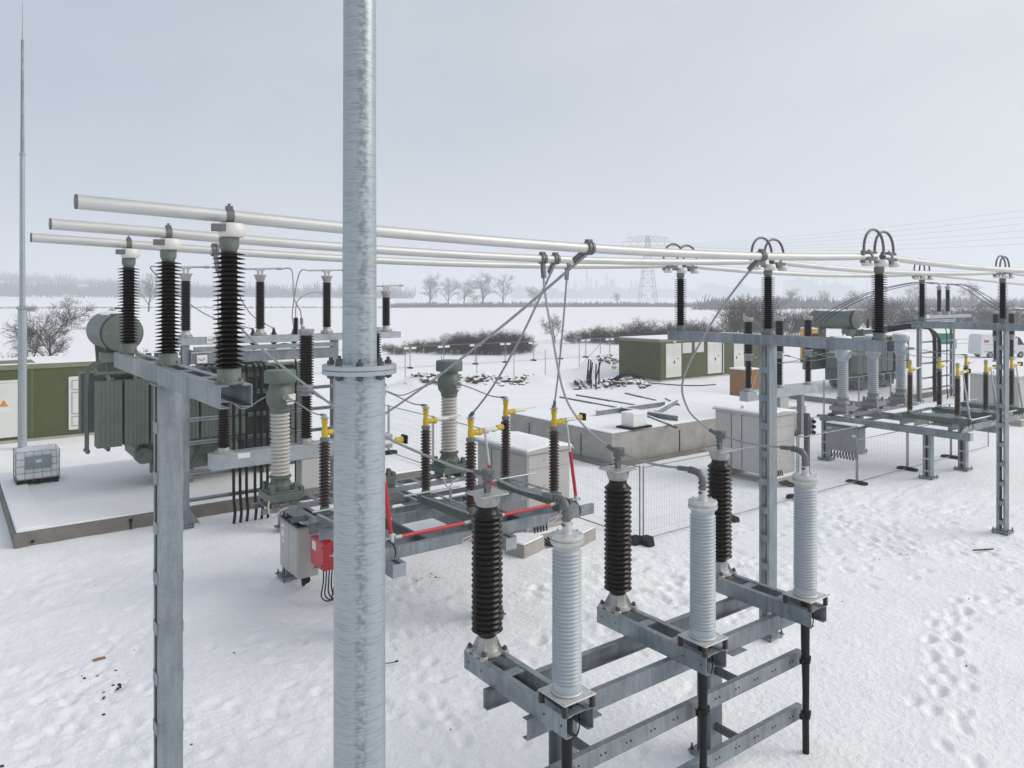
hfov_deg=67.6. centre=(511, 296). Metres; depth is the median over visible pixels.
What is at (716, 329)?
bare shrub
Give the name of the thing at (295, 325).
arrester
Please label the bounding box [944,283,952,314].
gantry insulator
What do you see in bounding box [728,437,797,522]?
site fence
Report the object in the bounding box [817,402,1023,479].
switch stand
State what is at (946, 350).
power cable
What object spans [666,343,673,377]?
door
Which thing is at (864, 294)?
overhead wire
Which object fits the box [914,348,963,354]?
flexible conductor
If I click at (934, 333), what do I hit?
power cable
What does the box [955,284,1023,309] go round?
overhead wire
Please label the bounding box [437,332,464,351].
bare shrub
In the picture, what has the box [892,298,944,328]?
bare shrub
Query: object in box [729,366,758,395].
wooden crate
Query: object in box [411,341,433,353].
bare shrub
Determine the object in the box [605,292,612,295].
window
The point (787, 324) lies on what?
bare shrub
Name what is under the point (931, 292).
factory block
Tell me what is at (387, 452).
site fence
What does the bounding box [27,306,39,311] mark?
bare shrub
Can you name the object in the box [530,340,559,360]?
site fence
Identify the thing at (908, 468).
site fence
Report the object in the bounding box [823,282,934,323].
overhead wire
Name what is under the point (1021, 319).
bare shrub
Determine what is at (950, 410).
disconnector pole
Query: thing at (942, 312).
bare shrub
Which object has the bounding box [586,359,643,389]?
cable ends
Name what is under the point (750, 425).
door
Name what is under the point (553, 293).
factory block
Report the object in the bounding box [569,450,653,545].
site fence
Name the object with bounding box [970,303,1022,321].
bare shrub
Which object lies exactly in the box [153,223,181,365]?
post insulator
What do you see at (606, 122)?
sky
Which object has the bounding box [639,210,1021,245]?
power line
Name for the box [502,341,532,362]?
site fence
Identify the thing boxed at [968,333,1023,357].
delivery van
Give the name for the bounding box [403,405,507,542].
disconnector pole
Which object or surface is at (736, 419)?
door
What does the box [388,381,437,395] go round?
flexible conductor
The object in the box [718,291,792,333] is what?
bare shrub
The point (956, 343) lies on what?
guard rail
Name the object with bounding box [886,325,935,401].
power cable
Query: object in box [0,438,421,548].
foundation slab
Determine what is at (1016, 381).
door
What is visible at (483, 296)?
bare tree
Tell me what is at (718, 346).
door
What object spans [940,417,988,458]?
site fence
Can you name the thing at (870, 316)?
bare shrub
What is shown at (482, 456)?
door
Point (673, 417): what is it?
steel beam
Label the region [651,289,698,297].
factory block
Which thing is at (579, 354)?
fence post
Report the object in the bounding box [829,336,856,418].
current transformer
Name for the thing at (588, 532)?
concrete block
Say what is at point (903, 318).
bare shrub
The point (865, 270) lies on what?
tube busbar
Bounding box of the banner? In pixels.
[938,333,952,343]
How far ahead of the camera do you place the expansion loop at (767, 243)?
14.23 m
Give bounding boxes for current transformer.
[258,369,303,517]
[385,383,395,487]
[430,359,466,486]
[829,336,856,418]
[860,334,885,413]
[888,332,913,408]
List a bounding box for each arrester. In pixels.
[292,292,323,333]
[465,468,508,661]
[598,446,636,615]
[702,430,736,579]
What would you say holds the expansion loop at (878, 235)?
attached to the tube busbar at (104, 204)
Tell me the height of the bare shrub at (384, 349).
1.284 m
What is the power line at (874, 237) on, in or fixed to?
hanging from the lattice pylon
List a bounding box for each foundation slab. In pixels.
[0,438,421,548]
[510,391,805,466]
[783,380,960,407]
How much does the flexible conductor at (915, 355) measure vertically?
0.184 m
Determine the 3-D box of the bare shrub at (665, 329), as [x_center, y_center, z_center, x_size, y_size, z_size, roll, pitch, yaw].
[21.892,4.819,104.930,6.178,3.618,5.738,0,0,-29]
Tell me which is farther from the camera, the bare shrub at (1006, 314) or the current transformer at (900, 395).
the bare shrub at (1006, 314)
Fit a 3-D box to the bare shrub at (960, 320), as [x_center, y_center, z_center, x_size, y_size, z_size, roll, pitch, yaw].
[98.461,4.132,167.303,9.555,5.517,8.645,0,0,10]
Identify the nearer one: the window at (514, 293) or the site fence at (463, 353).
the site fence at (463, 353)
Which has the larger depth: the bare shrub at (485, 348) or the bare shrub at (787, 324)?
the bare shrub at (787, 324)
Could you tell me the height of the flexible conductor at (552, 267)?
2.963 m
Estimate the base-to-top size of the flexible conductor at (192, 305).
2.016 m
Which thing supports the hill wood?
on the ground
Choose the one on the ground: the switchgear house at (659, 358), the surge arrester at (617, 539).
the switchgear house at (659, 358)
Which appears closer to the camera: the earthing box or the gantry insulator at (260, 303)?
the earthing box
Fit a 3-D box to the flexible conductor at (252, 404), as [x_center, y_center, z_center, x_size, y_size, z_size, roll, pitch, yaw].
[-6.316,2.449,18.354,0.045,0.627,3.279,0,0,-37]
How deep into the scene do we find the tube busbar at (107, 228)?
9.10 m
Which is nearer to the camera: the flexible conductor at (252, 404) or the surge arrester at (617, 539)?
the surge arrester at (617, 539)
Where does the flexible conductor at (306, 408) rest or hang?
attached to the current transformer at (278, 488)
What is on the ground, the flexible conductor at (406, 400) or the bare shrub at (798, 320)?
the bare shrub at (798, 320)
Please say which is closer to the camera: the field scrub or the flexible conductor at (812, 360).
the flexible conductor at (812, 360)
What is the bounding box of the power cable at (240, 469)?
[211,362,242,522]
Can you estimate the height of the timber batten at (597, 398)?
0.100 m
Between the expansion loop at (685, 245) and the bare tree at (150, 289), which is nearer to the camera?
the expansion loop at (685, 245)
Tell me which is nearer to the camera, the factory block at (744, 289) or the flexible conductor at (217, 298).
the flexible conductor at (217, 298)
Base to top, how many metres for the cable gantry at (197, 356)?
5.370 m
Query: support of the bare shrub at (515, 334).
on the ground
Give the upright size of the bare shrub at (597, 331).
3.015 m
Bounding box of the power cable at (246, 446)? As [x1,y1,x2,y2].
[243,362,248,520]
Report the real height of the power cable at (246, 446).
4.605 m
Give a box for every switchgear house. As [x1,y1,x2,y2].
[0,352,179,444]
[617,332,758,381]
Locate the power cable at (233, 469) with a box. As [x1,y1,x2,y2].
[204,364,236,523]
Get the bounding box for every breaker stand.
[208,432,391,529]
[740,383,817,433]
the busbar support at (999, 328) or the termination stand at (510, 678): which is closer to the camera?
the termination stand at (510, 678)
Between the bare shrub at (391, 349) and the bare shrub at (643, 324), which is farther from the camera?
the bare shrub at (643, 324)
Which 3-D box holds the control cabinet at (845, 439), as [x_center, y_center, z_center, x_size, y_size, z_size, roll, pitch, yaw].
[12.517,5.415,28.740,0.550,1.350,1.440,0,0,-37]
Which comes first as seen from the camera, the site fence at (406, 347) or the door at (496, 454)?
the door at (496, 454)
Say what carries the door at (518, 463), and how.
in the relay kiosk at (529, 453)
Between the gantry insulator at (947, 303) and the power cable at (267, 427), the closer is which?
the power cable at (267, 427)
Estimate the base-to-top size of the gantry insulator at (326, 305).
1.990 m
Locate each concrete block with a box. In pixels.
[505,532,543,558]
[572,523,595,546]
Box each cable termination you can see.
[538,493,595,767]
[677,466,728,767]
[782,446,827,754]
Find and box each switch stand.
[252,472,593,618]
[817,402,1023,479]
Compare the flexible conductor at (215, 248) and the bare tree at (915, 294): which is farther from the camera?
the bare tree at (915, 294)
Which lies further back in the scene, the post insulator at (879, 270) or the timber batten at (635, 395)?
the timber batten at (635, 395)
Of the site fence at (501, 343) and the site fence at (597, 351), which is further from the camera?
the site fence at (597, 351)
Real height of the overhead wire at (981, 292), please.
1.759 m
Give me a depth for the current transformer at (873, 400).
30.67 m
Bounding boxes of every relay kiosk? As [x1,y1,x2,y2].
[476,431,584,545]
[708,402,800,486]
[966,370,1023,426]
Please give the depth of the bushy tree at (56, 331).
58.41 m
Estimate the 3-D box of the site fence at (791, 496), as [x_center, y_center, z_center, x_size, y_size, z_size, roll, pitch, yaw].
[10.326,5.400,25.057,3.591,2.000,0.720,0,0,-37]
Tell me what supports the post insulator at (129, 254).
on the busbar support at (173, 384)
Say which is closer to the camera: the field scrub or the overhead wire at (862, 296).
the overhead wire at (862, 296)
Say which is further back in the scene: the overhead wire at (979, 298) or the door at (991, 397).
the overhead wire at (979, 298)
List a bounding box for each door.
[0,383,17,437]
[69,376,77,429]
[478,444,490,484]
[492,448,500,508]
[502,453,525,529]
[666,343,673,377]
[674,343,680,376]
[707,342,714,373]
[715,342,721,372]
[716,411,730,464]
[732,414,741,467]
[734,343,743,366]
[742,415,758,471]
[971,376,983,401]
[988,378,993,412]
[995,378,1017,412]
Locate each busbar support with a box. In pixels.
[114,352,251,767]
[668,330,894,642]
[911,321,1023,535]
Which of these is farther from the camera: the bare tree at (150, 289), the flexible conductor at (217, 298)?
the bare tree at (150, 289)
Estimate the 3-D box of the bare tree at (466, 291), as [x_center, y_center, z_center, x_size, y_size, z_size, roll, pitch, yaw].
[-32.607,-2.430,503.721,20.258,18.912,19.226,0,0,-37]
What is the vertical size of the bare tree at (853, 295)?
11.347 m
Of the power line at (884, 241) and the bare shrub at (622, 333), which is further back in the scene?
the power line at (884, 241)
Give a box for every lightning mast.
[16,2,28,446]
[322,0,396,767]
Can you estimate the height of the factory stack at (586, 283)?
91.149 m
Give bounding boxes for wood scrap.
[93,656,105,661]
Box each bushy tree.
[0,319,69,356]
[5,301,93,355]
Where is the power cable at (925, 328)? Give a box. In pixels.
[888,327,939,356]
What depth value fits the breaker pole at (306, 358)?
21.18 m
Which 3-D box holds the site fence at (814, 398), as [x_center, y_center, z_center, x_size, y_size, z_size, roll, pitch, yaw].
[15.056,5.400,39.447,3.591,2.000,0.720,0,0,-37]
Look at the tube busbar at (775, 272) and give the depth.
18.31 m
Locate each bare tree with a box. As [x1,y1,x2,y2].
[60,298,82,314]
[137,274,161,311]
[420,272,446,300]
[437,276,458,301]
[450,279,478,301]
[465,269,497,301]
[469,294,480,302]
[490,274,513,302]
[525,286,542,302]
[612,292,620,301]
[785,287,799,303]
[818,290,831,300]
[847,290,866,300]
[901,285,918,307]
[959,282,984,309]
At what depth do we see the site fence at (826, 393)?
41.01 m
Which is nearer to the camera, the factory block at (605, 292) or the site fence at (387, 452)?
the site fence at (387, 452)
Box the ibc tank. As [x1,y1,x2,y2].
[13,444,59,484]
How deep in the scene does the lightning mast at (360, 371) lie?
4.91 m
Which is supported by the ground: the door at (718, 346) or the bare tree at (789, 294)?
the bare tree at (789, 294)
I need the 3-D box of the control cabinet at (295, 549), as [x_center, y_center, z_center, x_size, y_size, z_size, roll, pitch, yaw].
[-4.726,5.591,16.976,0.540,1.422,1.221,0,0,-37]
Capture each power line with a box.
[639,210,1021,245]
[669,230,1023,246]
[671,217,1019,245]
[693,244,1012,250]
[695,237,1021,248]
[721,224,1016,245]
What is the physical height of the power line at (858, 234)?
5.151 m
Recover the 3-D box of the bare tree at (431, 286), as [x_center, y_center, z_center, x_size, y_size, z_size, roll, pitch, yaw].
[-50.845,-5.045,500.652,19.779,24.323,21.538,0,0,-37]
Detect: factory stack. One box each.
[586,269,587,297]
[589,279,591,297]
[594,280,598,297]
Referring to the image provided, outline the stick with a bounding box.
[972,548,993,550]
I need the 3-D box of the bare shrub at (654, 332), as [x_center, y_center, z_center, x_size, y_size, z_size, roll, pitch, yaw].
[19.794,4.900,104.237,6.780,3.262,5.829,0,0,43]
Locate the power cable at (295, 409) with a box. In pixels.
[281,343,296,481]
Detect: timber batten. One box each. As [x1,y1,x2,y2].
[559,396,618,406]
[576,394,636,404]
[625,392,655,400]
[647,414,677,428]
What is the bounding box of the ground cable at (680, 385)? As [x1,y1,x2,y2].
[647,382,715,385]
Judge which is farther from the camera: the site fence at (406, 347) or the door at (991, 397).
the site fence at (406, 347)
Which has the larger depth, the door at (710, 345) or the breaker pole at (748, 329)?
the door at (710, 345)
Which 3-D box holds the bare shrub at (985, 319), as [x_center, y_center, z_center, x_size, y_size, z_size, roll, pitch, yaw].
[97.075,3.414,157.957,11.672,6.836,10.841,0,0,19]
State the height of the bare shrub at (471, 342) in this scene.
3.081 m
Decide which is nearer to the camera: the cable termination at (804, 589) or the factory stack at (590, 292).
the cable termination at (804, 589)
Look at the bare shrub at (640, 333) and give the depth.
103.13 m
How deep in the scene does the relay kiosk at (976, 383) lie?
39.01 m
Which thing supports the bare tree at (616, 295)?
on the ground
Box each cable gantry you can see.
[175,331,400,527]
[914,314,970,403]
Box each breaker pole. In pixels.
[214,325,232,453]
[297,323,314,443]
[377,327,381,357]
[743,314,757,391]
[774,313,787,387]
[803,312,815,384]
[991,308,1002,361]
[1007,308,1018,359]
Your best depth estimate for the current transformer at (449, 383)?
19.04 m
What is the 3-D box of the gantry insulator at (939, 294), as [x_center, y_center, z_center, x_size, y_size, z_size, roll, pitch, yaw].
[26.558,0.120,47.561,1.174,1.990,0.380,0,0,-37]
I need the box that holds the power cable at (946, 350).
[888,319,947,398]
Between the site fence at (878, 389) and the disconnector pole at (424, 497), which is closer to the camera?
the disconnector pole at (424, 497)
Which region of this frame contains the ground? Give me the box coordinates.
[0,280,1023,767]
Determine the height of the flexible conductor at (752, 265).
2.849 m
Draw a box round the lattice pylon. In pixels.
[623,236,672,303]
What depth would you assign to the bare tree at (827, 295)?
451.56 m
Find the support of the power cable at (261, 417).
hanging from the cable gantry at (197, 356)
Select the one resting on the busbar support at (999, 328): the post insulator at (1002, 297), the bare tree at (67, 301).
the post insulator at (1002, 297)
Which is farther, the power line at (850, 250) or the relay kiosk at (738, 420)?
the power line at (850, 250)
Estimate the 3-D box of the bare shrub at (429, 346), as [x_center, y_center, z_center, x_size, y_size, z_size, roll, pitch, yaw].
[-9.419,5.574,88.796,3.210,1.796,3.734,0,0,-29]
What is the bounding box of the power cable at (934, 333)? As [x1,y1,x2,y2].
[884,327,938,364]
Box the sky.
[0,0,1023,297]
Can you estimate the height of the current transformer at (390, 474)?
3.076 m
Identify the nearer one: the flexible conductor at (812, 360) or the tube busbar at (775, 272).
the tube busbar at (775, 272)
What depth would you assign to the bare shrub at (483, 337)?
87.33 m
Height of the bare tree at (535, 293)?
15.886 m
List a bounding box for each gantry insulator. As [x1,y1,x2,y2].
[178,266,208,337]
[241,267,281,334]
[310,269,341,332]
[377,284,403,331]
[935,283,943,314]
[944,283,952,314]
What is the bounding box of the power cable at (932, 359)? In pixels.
[871,324,934,401]
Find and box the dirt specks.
[0,553,969,766]
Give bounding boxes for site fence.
[379,346,409,367]
[385,405,397,454]
[389,405,432,463]
[409,345,443,368]
[433,416,486,482]
[445,343,474,363]
[474,342,504,364]
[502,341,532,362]
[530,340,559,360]
[557,339,585,358]
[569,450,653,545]
[583,337,609,357]
[631,455,710,547]
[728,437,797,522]
[785,380,823,417]
[786,426,856,499]
[816,376,858,416]
[845,431,906,485]
[859,372,890,407]
[896,425,950,471]
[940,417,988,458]
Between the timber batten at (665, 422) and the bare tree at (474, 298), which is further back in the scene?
the bare tree at (474, 298)
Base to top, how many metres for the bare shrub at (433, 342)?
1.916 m
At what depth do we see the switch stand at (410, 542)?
15.56 m
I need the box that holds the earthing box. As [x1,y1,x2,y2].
[311,534,333,601]
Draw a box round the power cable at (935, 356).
[884,326,936,399]
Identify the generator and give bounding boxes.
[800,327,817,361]
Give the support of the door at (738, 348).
in the switchgear house at (659, 358)
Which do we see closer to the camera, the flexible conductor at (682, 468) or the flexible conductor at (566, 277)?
the flexible conductor at (682, 468)
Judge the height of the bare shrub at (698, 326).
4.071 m
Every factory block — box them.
[511,284,527,297]
[528,288,579,298]
[579,286,624,297]
[623,288,647,297]
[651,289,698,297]
[699,284,727,297]
[724,285,763,297]
[785,277,811,297]
[807,283,853,297]
[893,285,963,297]
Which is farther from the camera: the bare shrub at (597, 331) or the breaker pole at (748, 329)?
the bare shrub at (597, 331)
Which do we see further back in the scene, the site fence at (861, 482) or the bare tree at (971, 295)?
the bare tree at (971, 295)
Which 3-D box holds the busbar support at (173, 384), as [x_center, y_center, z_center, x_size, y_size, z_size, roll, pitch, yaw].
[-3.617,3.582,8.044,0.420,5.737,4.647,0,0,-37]
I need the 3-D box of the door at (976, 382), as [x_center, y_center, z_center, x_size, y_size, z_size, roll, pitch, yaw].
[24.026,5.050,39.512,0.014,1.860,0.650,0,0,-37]
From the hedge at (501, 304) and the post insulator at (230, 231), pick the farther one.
the hedge at (501, 304)
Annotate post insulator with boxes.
[115,236,139,353]
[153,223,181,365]
[211,203,245,384]
[662,265,699,330]
[753,260,787,334]
[860,249,899,340]
[912,270,933,320]
[993,272,1014,322]
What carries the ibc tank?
on the foundation slab at (79, 501)
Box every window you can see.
[513,292,520,295]
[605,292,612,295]
[752,292,759,295]
[791,287,797,292]
[836,291,843,294]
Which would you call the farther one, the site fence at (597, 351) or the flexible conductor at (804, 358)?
the site fence at (597, 351)
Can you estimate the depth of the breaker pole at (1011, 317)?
49.30 m
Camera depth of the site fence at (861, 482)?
26.72 m
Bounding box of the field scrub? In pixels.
[0,306,393,308]
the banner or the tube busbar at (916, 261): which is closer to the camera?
the tube busbar at (916, 261)
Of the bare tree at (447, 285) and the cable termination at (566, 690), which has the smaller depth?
the cable termination at (566, 690)
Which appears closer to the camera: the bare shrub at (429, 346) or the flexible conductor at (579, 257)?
the flexible conductor at (579, 257)
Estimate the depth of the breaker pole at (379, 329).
22.45 m
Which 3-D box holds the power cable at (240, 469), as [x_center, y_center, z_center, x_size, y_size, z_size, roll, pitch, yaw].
[-8.715,4.057,23.391,0.213,4.655,4.117,0,0,-32]
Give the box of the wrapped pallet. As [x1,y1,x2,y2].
[616,409,651,429]
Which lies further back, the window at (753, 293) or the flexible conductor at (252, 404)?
the window at (753, 293)
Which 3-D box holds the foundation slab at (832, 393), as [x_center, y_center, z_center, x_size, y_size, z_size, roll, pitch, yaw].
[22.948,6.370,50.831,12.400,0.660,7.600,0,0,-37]
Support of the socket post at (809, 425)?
on the ground
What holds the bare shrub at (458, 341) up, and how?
on the ground
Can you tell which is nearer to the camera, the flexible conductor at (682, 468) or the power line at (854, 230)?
the flexible conductor at (682, 468)
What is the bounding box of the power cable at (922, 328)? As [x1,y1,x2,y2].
[885,328,940,356]
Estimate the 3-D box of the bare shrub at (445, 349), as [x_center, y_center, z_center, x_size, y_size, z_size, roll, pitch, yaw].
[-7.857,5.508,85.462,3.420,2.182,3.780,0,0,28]
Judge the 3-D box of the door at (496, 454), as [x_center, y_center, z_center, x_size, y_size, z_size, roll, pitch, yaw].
[-0.415,5.050,20.682,0.014,1.860,0.400,0,0,-37]
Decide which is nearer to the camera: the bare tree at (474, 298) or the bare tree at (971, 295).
the bare tree at (971, 295)
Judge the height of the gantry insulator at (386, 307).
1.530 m
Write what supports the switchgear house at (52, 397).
on the ground
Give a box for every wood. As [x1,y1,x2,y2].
[0,270,212,289]
[0,274,415,298]
[689,294,1023,309]
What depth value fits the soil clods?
54.68 m
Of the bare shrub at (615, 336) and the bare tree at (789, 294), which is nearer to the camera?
the bare shrub at (615, 336)
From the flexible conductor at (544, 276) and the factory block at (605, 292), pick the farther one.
the factory block at (605, 292)
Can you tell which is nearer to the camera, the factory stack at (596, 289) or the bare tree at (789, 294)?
the bare tree at (789, 294)
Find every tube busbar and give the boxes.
[30,233,678,268]
[49,218,766,264]
[74,194,878,260]
[682,265,915,277]
[769,260,1002,275]
[879,254,1023,272]
[932,276,1023,285]
[1003,272,1023,275]
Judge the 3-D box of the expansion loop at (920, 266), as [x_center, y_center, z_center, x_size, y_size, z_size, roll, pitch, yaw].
[11.912,-0.886,22.240,1.230,0.445,0.155,0,0,-37]
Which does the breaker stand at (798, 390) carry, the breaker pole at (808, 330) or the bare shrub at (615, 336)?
the breaker pole at (808, 330)
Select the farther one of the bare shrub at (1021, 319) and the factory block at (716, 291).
the factory block at (716, 291)
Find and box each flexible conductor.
[150,266,253,329]
[209,266,220,326]
[210,243,481,475]
[234,396,265,409]
[237,269,274,328]
[281,267,302,324]
[289,398,325,415]
[292,269,309,328]
[385,239,595,414]
[385,390,426,406]
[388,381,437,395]
[460,384,506,398]
[469,252,560,416]
[490,475,553,498]
[538,252,612,451]
[553,263,571,406]
[621,452,688,470]
[681,249,767,434]
[723,435,791,449]
[757,352,829,362]
[788,351,853,360]
[856,353,907,360]
[894,352,937,357]
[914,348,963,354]
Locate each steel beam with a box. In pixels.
[594,401,664,415]
[621,407,677,420]
[655,399,677,412]
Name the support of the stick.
on the ground
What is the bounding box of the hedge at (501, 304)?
[391,300,702,307]
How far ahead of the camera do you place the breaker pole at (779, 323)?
34.15 m
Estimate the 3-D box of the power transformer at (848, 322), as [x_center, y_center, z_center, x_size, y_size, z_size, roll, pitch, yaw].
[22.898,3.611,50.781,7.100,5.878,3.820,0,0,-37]
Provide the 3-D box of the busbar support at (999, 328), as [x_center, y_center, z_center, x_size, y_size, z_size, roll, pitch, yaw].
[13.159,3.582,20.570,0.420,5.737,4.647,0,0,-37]
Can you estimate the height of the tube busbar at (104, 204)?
0.267 m
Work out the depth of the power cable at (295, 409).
22.63 m
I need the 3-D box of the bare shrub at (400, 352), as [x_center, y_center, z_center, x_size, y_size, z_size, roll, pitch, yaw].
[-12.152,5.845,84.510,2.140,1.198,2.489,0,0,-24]
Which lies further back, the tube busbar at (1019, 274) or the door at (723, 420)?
the door at (723, 420)
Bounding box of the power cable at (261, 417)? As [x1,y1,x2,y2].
[240,361,263,518]
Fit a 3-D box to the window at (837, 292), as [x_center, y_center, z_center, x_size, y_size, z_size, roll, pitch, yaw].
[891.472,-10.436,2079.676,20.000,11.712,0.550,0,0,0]
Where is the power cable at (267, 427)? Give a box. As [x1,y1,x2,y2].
[241,361,268,517]
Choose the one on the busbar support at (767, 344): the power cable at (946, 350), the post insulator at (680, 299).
the post insulator at (680, 299)
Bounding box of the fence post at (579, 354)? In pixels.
[579,342,599,366]
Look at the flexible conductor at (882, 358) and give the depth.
28.22 m
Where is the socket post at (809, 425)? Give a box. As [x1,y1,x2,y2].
[804,413,815,472]
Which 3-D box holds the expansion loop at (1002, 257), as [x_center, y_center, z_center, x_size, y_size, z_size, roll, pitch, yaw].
[13.174,-0.886,20.551,1.230,0.445,0.155,0,0,-37]
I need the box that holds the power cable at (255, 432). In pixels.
[250,361,257,519]
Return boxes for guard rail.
[955,339,968,348]
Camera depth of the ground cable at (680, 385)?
55.06 m
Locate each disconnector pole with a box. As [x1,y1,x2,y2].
[312,414,407,557]
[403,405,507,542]
[493,397,585,523]
[902,360,972,432]
[932,357,995,425]
[960,354,1023,419]
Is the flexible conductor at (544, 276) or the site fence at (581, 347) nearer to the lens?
the flexible conductor at (544, 276)
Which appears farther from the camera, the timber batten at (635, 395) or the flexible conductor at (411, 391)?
the timber batten at (635, 395)
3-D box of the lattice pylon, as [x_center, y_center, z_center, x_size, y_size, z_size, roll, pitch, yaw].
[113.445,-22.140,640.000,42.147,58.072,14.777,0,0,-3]
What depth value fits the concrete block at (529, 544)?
19.00 m
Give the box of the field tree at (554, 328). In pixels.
[540,315,560,342]
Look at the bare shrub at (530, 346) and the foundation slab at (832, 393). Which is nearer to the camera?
the foundation slab at (832, 393)
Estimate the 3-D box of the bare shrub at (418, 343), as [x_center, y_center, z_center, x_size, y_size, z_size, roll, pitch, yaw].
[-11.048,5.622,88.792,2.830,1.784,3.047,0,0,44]
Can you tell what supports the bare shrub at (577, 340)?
on the ground
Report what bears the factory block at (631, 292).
on the ground
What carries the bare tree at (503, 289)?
on the ground
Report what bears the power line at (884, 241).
hanging from the lattice pylon
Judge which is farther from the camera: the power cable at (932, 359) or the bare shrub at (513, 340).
the bare shrub at (513, 340)
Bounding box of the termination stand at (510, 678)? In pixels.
[464,575,826,767]
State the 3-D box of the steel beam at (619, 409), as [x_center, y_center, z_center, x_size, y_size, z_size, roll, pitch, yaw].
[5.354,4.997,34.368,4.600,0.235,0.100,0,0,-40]
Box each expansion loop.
[663,243,697,258]
[750,237,784,260]
[861,228,896,255]
[913,258,929,270]
[995,255,1009,266]
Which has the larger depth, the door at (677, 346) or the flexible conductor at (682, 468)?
the door at (677, 346)
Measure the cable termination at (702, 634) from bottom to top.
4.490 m
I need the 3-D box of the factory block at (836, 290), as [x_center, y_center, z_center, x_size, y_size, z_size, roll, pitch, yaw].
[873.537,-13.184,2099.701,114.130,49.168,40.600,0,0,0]
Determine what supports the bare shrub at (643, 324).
on the ground
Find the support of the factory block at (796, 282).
on the ground
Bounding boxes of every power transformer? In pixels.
[78,307,301,482]
[802,308,908,390]
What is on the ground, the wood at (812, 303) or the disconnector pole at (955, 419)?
the wood at (812, 303)
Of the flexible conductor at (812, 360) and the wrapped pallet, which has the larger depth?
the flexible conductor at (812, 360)
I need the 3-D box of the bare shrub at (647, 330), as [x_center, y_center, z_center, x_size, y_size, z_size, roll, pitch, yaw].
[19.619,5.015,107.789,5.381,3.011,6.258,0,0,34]
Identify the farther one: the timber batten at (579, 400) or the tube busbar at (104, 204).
the timber batten at (579, 400)
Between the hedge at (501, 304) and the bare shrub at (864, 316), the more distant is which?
the hedge at (501, 304)
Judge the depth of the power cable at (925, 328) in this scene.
47.29 m
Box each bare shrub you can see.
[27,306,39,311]
[382,342,392,350]
[385,343,403,353]
[393,344,408,354]
[405,338,424,351]
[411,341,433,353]
[420,340,437,351]
[424,338,447,351]
[431,339,461,354]
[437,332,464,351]
[443,330,475,352]
[449,334,484,354]
[455,330,499,354]
[462,328,496,352]
[469,329,508,354]
[484,329,523,354]
[487,327,516,351]
[501,331,533,353]
[504,329,527,350]
[521,343,537,352]
[564,331,587,343]
[574,329,591,341]
[578,326,602,339]
[583,333,607,342]
[589,325,619,343]
[601,326,631,344]
[609,328,638,342]
[618,324,646,335]
[619,326,650,336]
[621,316,656,333]
[638,323,664,334]
[638,323,672,335]
[656,321,695,333]
[660,319,698,330]
[685,317,728,331]
[702,325,731,331]
[711,298,763,333]
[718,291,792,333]
[734,306,789,332]
[774,307,809,335]
[775,305,816,335]
[851,298,902,327]
[851,306,872,325]
[864,294,932,329]
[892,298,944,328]
[905,299,953,321]
[932,304,969,321]
[950,300,998,322]
[951,306,989,321]
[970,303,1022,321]
[994,302,1023,323]
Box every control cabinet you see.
[277,515,317,586]
[824,420,867,460]
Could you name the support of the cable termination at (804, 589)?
on the termination stand at (510, 678)
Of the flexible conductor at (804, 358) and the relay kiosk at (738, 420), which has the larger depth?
the flexible conductor at (804, 358)
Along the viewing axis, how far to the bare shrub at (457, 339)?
87.33 m
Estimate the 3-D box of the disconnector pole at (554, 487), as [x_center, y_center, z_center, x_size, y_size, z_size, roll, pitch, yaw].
[0.511,3.438,16.649,1.461,2.345,2.330,0,0,-37]
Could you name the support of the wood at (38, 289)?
on the ground
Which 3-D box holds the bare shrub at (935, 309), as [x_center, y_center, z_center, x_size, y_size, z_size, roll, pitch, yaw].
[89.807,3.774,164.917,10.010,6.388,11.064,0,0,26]
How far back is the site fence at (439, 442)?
28.12 m
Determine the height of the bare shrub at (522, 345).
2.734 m
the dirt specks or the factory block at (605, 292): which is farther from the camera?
the factory block at (605, 292)
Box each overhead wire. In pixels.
[815,282,933,320]
[819,282,934,323]
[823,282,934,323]
[947,284,1019,309]
[954,284,998,304]
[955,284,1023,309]
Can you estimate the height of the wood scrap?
0.040 m
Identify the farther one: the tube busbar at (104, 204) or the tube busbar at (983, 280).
the tube busbar at (983, 280)
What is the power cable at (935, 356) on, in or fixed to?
hanging from the cable gantry at (919, 363)
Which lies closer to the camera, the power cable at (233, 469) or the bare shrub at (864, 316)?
the power cable at (233, 469)
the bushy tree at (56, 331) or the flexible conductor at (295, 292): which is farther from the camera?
the bushy tree at (56, 331)
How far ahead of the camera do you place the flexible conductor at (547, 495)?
8.63 m
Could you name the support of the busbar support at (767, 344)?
on the ground
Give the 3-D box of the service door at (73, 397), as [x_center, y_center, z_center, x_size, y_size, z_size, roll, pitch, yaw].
[-19.928,4.850,35.008,0.616,2.420,0.047,0,0,-37]
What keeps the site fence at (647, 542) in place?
on the ground
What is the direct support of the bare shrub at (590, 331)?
on the ground
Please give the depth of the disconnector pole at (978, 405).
28.95 m
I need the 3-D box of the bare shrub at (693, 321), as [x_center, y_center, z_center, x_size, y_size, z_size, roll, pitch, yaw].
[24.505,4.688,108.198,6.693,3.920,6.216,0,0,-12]
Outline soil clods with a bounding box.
[404,354,651,389]
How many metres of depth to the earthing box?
15.89 m
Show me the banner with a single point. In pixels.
(942, 336)
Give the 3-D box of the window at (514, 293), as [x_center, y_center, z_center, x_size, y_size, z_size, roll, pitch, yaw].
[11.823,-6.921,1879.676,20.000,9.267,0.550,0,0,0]
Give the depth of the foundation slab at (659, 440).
31.36 m

